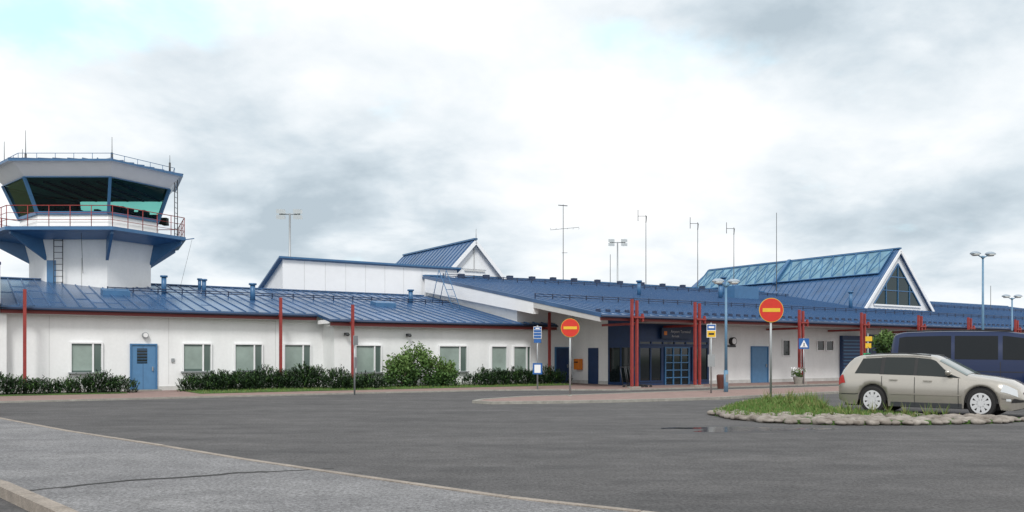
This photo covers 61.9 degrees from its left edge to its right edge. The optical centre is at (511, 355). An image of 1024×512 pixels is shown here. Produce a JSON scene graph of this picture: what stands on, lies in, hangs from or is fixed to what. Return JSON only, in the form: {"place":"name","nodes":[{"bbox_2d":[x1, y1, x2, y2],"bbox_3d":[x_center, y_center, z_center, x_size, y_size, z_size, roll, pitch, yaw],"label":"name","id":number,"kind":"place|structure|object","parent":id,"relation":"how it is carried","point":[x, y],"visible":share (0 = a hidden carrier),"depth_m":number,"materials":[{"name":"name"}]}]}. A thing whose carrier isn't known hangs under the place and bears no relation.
{"place":"outdoors","nodes":[
{"label":"outdoors","id":0,"kind":"place"},
{"bbox_2d":[0,381,838,402],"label":"pavement","id":1,"kind":"structure","parent":0,"point":[163,394],"depth_m":33.58,"materials":[{"name":"concrete"}]},
{"bbox_2d":[0,382,571,395],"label":"grass verge","id":2,"kind":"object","parent":1,"relation":"on","point":[247,390],"depth_m":34.69,"materials":[{"name":"green plant"}]},
{"bbox_2d":[0,369,139,394],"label":"pine shrub bed","id":3,"kind":"object","parent":2,"relation":"on","point":[89,382],"visible":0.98,"depth_m":31.53,"materials":[{"name":"green plant"}]},
{"bbox_2d":[176,361,386,391],"bbox_3d":[-9.465,0.819,35.544,8.535,1.261,2.427,0,0,-18],"label":"pine shrub bed","id":4,"kind":"object","parent":2,"relation":"on","point":[311,376],"visible":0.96,"depth_m":35.41,"materials":[{"name":"green plant"}]},
{"bbox_2d":[381,340,460,386],"bbox_3d":[-4.066,0.395,37.962,3.758,2.182,1.624,0,0,-17],"label":"leafy bush","id":5,"kind":"object","parent":2,"relation":"on","point":[405,366],"visible":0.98,"depth_m":37.94,"materials":[{"name":"green plant"}]},
{"bbox_2d":[461,364,572,385],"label":"pine shrub bed","id":6,"kind":"object","parent":2,"relation":"on","point":[496,376],"visible":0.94,"depth_m":40.60,"materials":[{"name":"green plant"}]},
{"bbox_2d":[15,378,838,392],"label":"plinths","id":7,"kind":"object","parent":1,"relation":"on","point":[586,382],"visible":0.26,"depth_m":43.55,"materials":[{"name":"grey concrete"}]},
{"bbox_2d":[23,289,1021,392],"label":"red posts","id":8,"kind":"object","parent":1,"relation":"on","point":[920,326],"visible":0.62,"depth_m":39.11,"materials":[{"name":"metal"}]},
{"bbox_2d":[533,325,541,388],"bbox_3d":[1.070,0.085,35.819,0.400,2.730,0.087,0,0,0],"label":"bus stop sign","id":9,"kind":"object","parent":1,"relation":"on","point":[537,338],"visible":1,"depth_m":35.78,"materials":[{"name":"blue metal"}]},
{"bbox_2d":[620,367,651,386],"bbox_3d":[5.558,0.966,38.267,1.377,0.969,0.540,0,0,-23],"label":"luggage cart","id":10,"kind":"object","parent":1,"relation":"on","point":[641,385],"visible":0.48,"depth_m":38.27,"materials":[{"name":"grey metal"}]},
{"bbox_2d":[608,317,708,385],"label":"entrance","id":11,"kind":"object","parent":1,"relation":"on","point":[667,359],"visible":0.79,"depth_m":41.13,"materials":[{"name":"blue glass"}]},
{"bbox_2d":[791,367,805,383],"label":"flower planter","id":12,"kind":"object","parent":1,"relation":"on","point":[798,379],"visible":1,"depth_m":42.49,"materials":[{"name":"concrete"}]},
{"bbox_2d":[799,338,808,383],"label":"pedestrian crossing sign","id":13,"kind":"object","parent":1,"relation":"on","point":[803,343],"visible":0.9,"depth_m":42.39,"materials":[{"name":"blue metal"}]},
{"bbox_2d":[871,328,895,352],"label":"young tree","id":14,"kind":"object","parent":1,"relation":"on","point":[884,339],"visible":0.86,"depth_m":45.99,"materials":[{"name":"green plant"}]},
{"bbox_2d":[0,385,1023,511],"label":"asphalt road","id":15,"kind":"structure","parent":0,"point":[628,455],"depth_m":13.51,"materials":[{"name":"grey asphalt"}]},
{"bbox_2d":[276,209,301,256],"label":"floodlight mast","id":16,"kind":"object","parent":15,"relation":"on","point":[282,213],"visible":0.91,"depth_m":52.79,"materials":[{"name":"grey metal"}]},
{"bbox_2d":[0,419,626,511],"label":"footpath","id":17,"kind":"structure","parent":15,"relation":"on","point":[33,457],"depth_m":9.09,"materials":[{"name":"concrete"}]},
{"bbox_2d":[29,468,333,490],"bbox_3d":[-3.611,1.368,9.634,3.246,0.004,0.304,0,0,-32],"label":"pavement crack","id":18,"kind":"object","parent":17,"relation":"on","point":[170,478],"visible":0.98,"depth_m":9.52,"materials":[{"name":"grey concrete"}]},
{"bbox_2d":[0,417,652,511],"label":"kerb","id":19,"kind":"structure","parent":15,"relation":"on","point":[23,498],"depth_m":8.46,"materials":[{"name":"stone"}]},
{"bbox_2d":[353,336,357,394],"bbox_3d":[-5.818,0.350,31.596,0.095,2.200,0.340,0,0,18],"label":"bus timetable post","id":20,"kind":"object","parent":15,"relation":"on","point":[355,340],"visible":0.87,"depth_m":31.57,"materials":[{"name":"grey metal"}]},
{"bbox_2d":[0,293,1021,392],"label":"walls","id":21,"kind":"structure","parent":15,"relation":"on","point":[50,338],"depth_m":37.80,"materials":[{"name":"white paint"}]},
{"bbox_2d":[0,275,557,330],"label":"roof","id":22,"kind":"structure","parent":21,"relation":"on","point":[163,299],"depth_m":38.41,"materials":[{"name":"blue metal"}]},
{"bbox_2d":[0,130,193,287],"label":"air traffic control tower","id":23,"kind":"structure","parent":22,"relation":"on","point":[57,235],"depth_m":38.83,"materials":[{"name":"white paint"}]},
{"bbox_2d":[432,270,460,308],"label":"roof ladder","id":24,"kind":"object","parent":22,"relation":"on","point":[445,288],"visible":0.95,"depth_m":46.13,"materials":[{"name":"metal"}]},
{"bbox_2d":[68,342,531,373],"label":"windows","id":25,"kind":"structure","parent":21,"relation":"attached to","point":[86,357],"depth_m":37.47,"materials":[{"name":"grey glass"}]},
{"bbox_2d":[258,256,461,295],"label":"block","id":26,"kind":"structure","parent":21,"relation":"on","point":[298,273],"depth_m":47.85,"materials":[{"name":"white metal"}]},
{"bbox_2d":[130,344,768,390],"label":"doors","id":27,"kind":"structure","parent":21,"relation":"attached to","point":[143,364],"depth_m":42.55,"materials":[{"name":"blue metal"}]},
{"bbox_2d":[396,238,505,278],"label":"gable","id":28,"kind":"structure","parent":21,"relation":"on","point":[459,254],"depth_m":54.33,"materials":[{"name":"blue"}]},
{"bbox_2d":[462,247,485,271],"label":"gable wall","id":29,"kind":"structure","parent":28,"relation":"attached to","point":[473,262],"depth_m":53.61,"materials":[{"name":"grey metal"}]},
{"bbox_2d":[142,320,880,375],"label":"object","id":30,"kind":"structure","parent":21,"relation":"attached to","point":[849,348],"depth_m":48.32,"materials":[{"name":"orange paint"}]},
{"bbox_2d":[574,359,582,369],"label":"orange mailbox","id":31,"kind":"object","parent":21,"relation":"attached to","point":[578,364],"visible":1,"depth_m":43.41,"materials":[{"name":"orange paint"}]},
{"bbox_2d":[422,273,1023,332],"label":"roof","id":32,"kind":"structure","parent":21,"relation":"on","point":[600,301],"depth_m":49.10,"materials":[{"name":"blue metal"}]},
{"bbox_2d":[550,205,578,278],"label":"antenna mast","id":33,"kind":"object","parent":32,"relation":"on","point":[563,239],"visible":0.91,"depth_m":59.98,"materials":[{"name":"grey metal"}]},
{"bbox_2d":[608,239,626,280],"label":"floodlight mast","id":34,"kind":"object","parent":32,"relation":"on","point":[613,242],"visible":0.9,"depth_m":75.79,"materials":[{"name":"grey metal"}]},
{"bbox_2d":[690,222,698,286],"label":"antenna mast","id":35,"kind":"object","parent":32,"relation":"on","point":[697,223],"visible":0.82,"depth_m":67.98,"materials":[{"name":"grey metal"}]},
{"bbox_2d":[692,247,934,311],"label":"skylight gable","id":36,"kind":"structure","parent":21,"relation":"on","point":[884,279],"depth_m":65.53,"materials":[{"name":"blue"}]},
{"bbox_2d":[472,386,838,403],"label":"traffic island","id":37,"kind":"structure","parent":15,"relation":"on","point":[721,394],"depth_m":29.02,"materials":[{"name":"concrete"}]},
{"bbox_2d":[561,319,579,395],"bbox_3d":[1.990,0.085,29.240,0.640,2.730,0.140,0,0,0],"label":"no entry sign","id":38,"kind":"object","parent":37,"relation":"on","point":[570,328],"visible":0.95,"depth_m":29.18,"materials":[{"name":"red metal"}]},
{"bbox_2d":[707,323,715,392],"bbox_3d":[7.380,0.110,31.621,0.340,2.680,0.082,0,0,0],"label":"bus stop sign","id":39,"kind":"object","parent":37,"relation":"on","point":[711,330],"visible":0.92,"depth_m":31.58,"materials":[{"name":"grey metal"}]},
{"bbox_2d":[717,374,723,388],"bbox_3d":[8.950,1.095,36.500,0.400,0.610,0.400,0,0,0],"label":"litter bin","id":40,"kind":"object","parent":37,"relation":"on","point":[720,381],"visible":0.74,"depth_m":36.34,"materials":[{"name":"brown metal"}]},
{"bbox_2d":[712,279,739,391],"bbox_3d":[8.200,-0.755,32.700,1.165,4.410,0.400,0,0,-11],"label":"street lamp","id":41,"kind":"object","parent":37,"relation":"on","point":[730,281],"visible":0.94,"depth_m":32.65,"materials":[{"name":"blue metal"}]},
{"bbox_2d":[654,425,867,433],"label":"wet asphalt","id":42,"kind":"structure","parent":15,"relation":"on","point":[689,431],"depth_m":16.79,"materials":[{"name":"grey asphalt"}]},
{"bbox_2d":[661,427,836,431],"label":"puddle","id":43,"kind":"object","parent":42,"relation":"on","point":[729,429],"visible":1,"depth_m":16.77,"materials":[{"name":"grey liquid"}]},
{"bbox_2d":[776,213,776,290],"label":"antenna mast","id":44,"kind":"object","parent":15,"relation":"on","point":[776,251],"visible":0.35,"depth_m":69.98,"materials":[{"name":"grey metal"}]},
{"bbox_2d":[707,400,1023,425],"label":"rock border","id":45,"kind":"object","parent":15,"relation":"on","point":[873,419],"visible":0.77,"depth_m":18.35,"materials":[{"name":"stone"}]},
{"bbox_2d":[713,389,1020,424],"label":"grass island","id":46,"kind":"structure","parent":15,"relation":"on","point":[793,404],"depth_m":21.09,"materials":[{"name":"green plant"}]},
{"bbox_2d":[759,298,782,394],"bbox_3d":[8.200,-0.193,27.040,0.770,3.285,0.140,0,0,0],"label":"no entry sign","id":47,"kind":"object","parent":46,"relation":"on","point":[770,310],"visible":0.88,"depth_m":26.98,"materials":[{"name":"red metal"}]},
{"bbox_2d":[863,333,871,354],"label":"taxi sign","id":48,"kind":"object","parent":15,"relation":"on","point":[868,338],"visible":0.51,"depth_m":43.59,"materials":[{"name":"yellow metal"}]},
{"bbox_2d":[839,347,1023,414],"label":"parked car","id":49,"kind":"object","parent":15,"relation":"on","point":[921,380],"visible":0.98,"depth_m":20.83,"materials":[{"name":"grey paint"}]},
{"bbox_2d":[891,330,1023,382],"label":"parked van","id":50,"kind":"object","parent":15,"relation":"on","point":[995,352],"visible":0.48,"depth_m":24.98,"materials":[{"name":"blue paint"}]},
{"bbox_2d":[970,251,995,329],"bbox_3d":[20.970,-1.605,38.000,1.289,6.110,0.400,0,0,-11],"label":"street lamp","id":51,"kind":"object","parent":15,"relation":"on","point":[978,253],"visible":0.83,"depth_m":37.96,"materials":[{"name":"blue metal"}]},
{"bbox_2d":[1002,294,1022,330],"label":"street lamp","id":52,"kind":"object","parent":15,"relation":"on","point":[1008,296],"visible":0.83,"depth_m":49.96,"materials":[{"name":"blue metal"}]},
{"bbox_2d":[0,0,1023,307],"label":"sky","id":53,"kind":"structure","parent":0,"point":[395,128],"materials":[{"name":"white"}]}
]}

